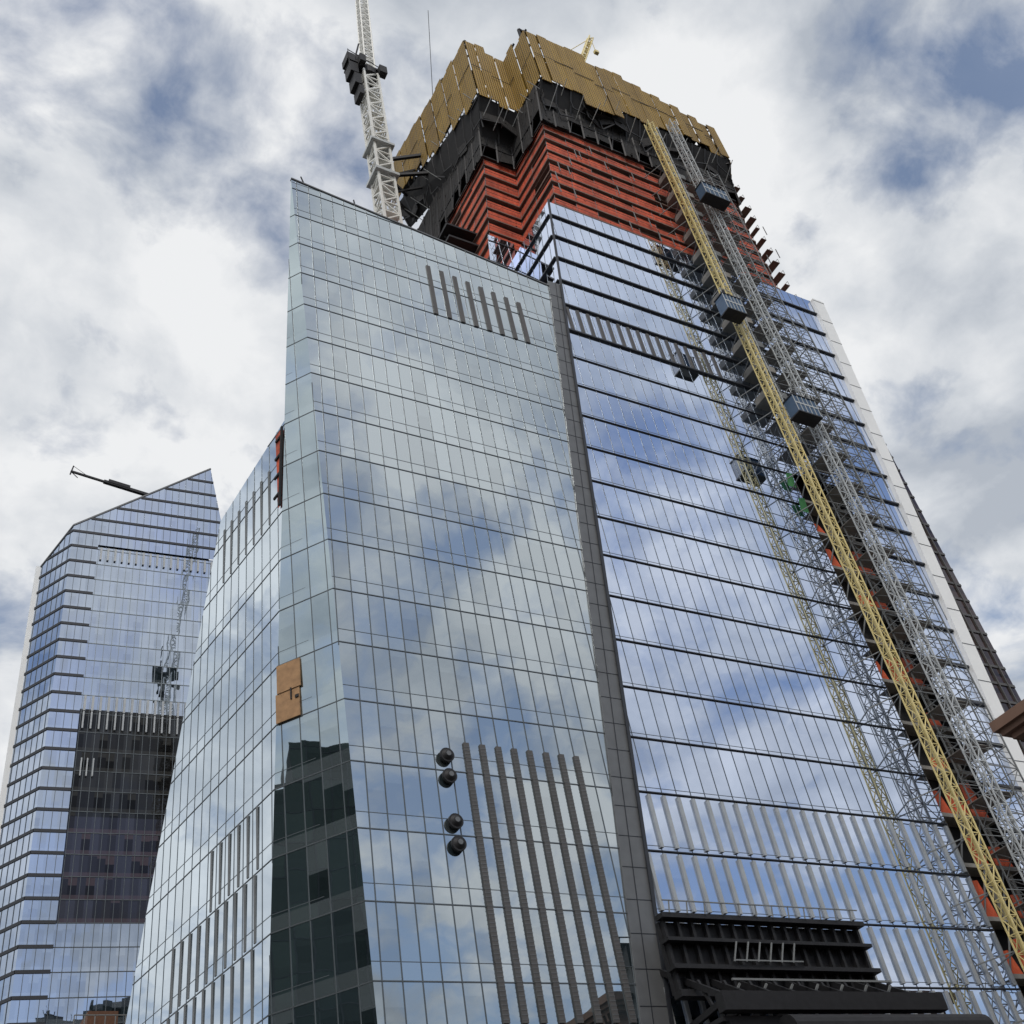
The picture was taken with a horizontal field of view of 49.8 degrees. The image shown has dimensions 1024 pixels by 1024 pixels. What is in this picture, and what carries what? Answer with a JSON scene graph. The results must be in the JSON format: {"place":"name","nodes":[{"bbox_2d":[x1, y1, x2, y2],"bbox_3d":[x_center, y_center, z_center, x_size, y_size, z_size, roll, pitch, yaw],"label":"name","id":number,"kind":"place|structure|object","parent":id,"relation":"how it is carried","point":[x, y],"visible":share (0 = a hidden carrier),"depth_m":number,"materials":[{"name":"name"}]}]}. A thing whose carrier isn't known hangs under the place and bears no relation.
{"place":"outdoors","nodes":[
{"label":"outdoors","id":0,"kind":"place"},
{"bbox_2d":[73,1011,126,1023],"bbox_3d":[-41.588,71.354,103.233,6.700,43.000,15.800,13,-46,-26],"label":"brick building","id":1,"kind":"structure","parent":0,"point":[100,1017],"depth_m":112.42,"materials":[{"name":"brick"}]},
{"bbox_2d":[0,0,1023,792],"label":"sky","id":2,"kind":"structure","parent":0,"point":[151,151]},
{"bbox_2d":[989,699,1023,740],"bbox_3d":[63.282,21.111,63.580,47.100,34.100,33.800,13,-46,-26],"label":"building","id":3,"kind":"structure","parent":0,"point":[1009,723],"depth_m":73.41,"materials":[{"name":"brick"}]},
{"label":"ground","id":4,"kind":"structure","parent":0,"visible":0},
{"bbox_2d":[0,468,220,1023],"bbox_3d":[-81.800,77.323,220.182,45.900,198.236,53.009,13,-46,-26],"label":"office tower","id":5,"kind":"structure","parent":4,"relation":"on","point":[117,601],"depth_m":215.47,"materials":[{"name":"blue glass"}]},
{"bbox_2d":[69,466,147,495],"bbox_3d":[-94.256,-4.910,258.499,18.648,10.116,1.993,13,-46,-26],"label":"facade maintenance crane","id":6,"kind":"object","parent":5,"relation":"on","point":[119,485],"visible":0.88,"depth_m":259.51,"materials":[{"name":"black metal"}]},
{"bbox_2d":[125,28,1023,1023],"bbox_3d":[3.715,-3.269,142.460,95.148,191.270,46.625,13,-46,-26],"label":"glass skyscraper","id":7,"kind":"structure","parent":4,"relation":"on","point":[529,684],"depth_m":99.13,"materials":[{"name":"glass"}]},
{"bbox_2d":[342,0,433,223],"bbox_3d":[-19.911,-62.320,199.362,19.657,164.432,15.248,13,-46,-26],"label":"tower crane","id":8,"kind":"object","parent":7,"relation":"on","point":[362,76],"visible":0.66,"depth_m":202.61,"materials":[{"name":"white paint"}]},
{"bbox_2d":[571,35,598,61],"bbox_3d":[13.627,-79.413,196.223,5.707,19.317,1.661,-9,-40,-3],"label":"derrick crane","id":9,"kind":"object","parent":7,"relation":"on","point":[588,44],"visible":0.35,"depth_m":199.64,"materials":[{"name":"yellow paint"}]},
{"bbox_2d":[655,899,993,1023],"bbox_3d":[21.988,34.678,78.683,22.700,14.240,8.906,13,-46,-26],"label":"steel canopy","id":10,"kind":"object","parent":7,"relation":"attached to","point":[799,971],"visible":1,"depth_m":78.90,"materials":[{"name":"black metal"}]},
{"bbox_2d":[644,118,1023,1023],"bbox_3d":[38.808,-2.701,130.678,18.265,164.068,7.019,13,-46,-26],"label":"construction hoist","id":11,"kind":"object","parent":4,"relation":"on","point":[738,316],"visible":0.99,"depth_m":130.32,"materials":[{"name":"yellow paint"}]},
{"bbox_2d":[886,444,1023,754],"bbox_3d":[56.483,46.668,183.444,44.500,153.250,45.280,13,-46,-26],"label":"dark skyscraper","id":12,"kind":"structure","parent":4,"relation":"on","point":[1006,691],"depth_m":191.76,"materials":[{"name":"black glass"}]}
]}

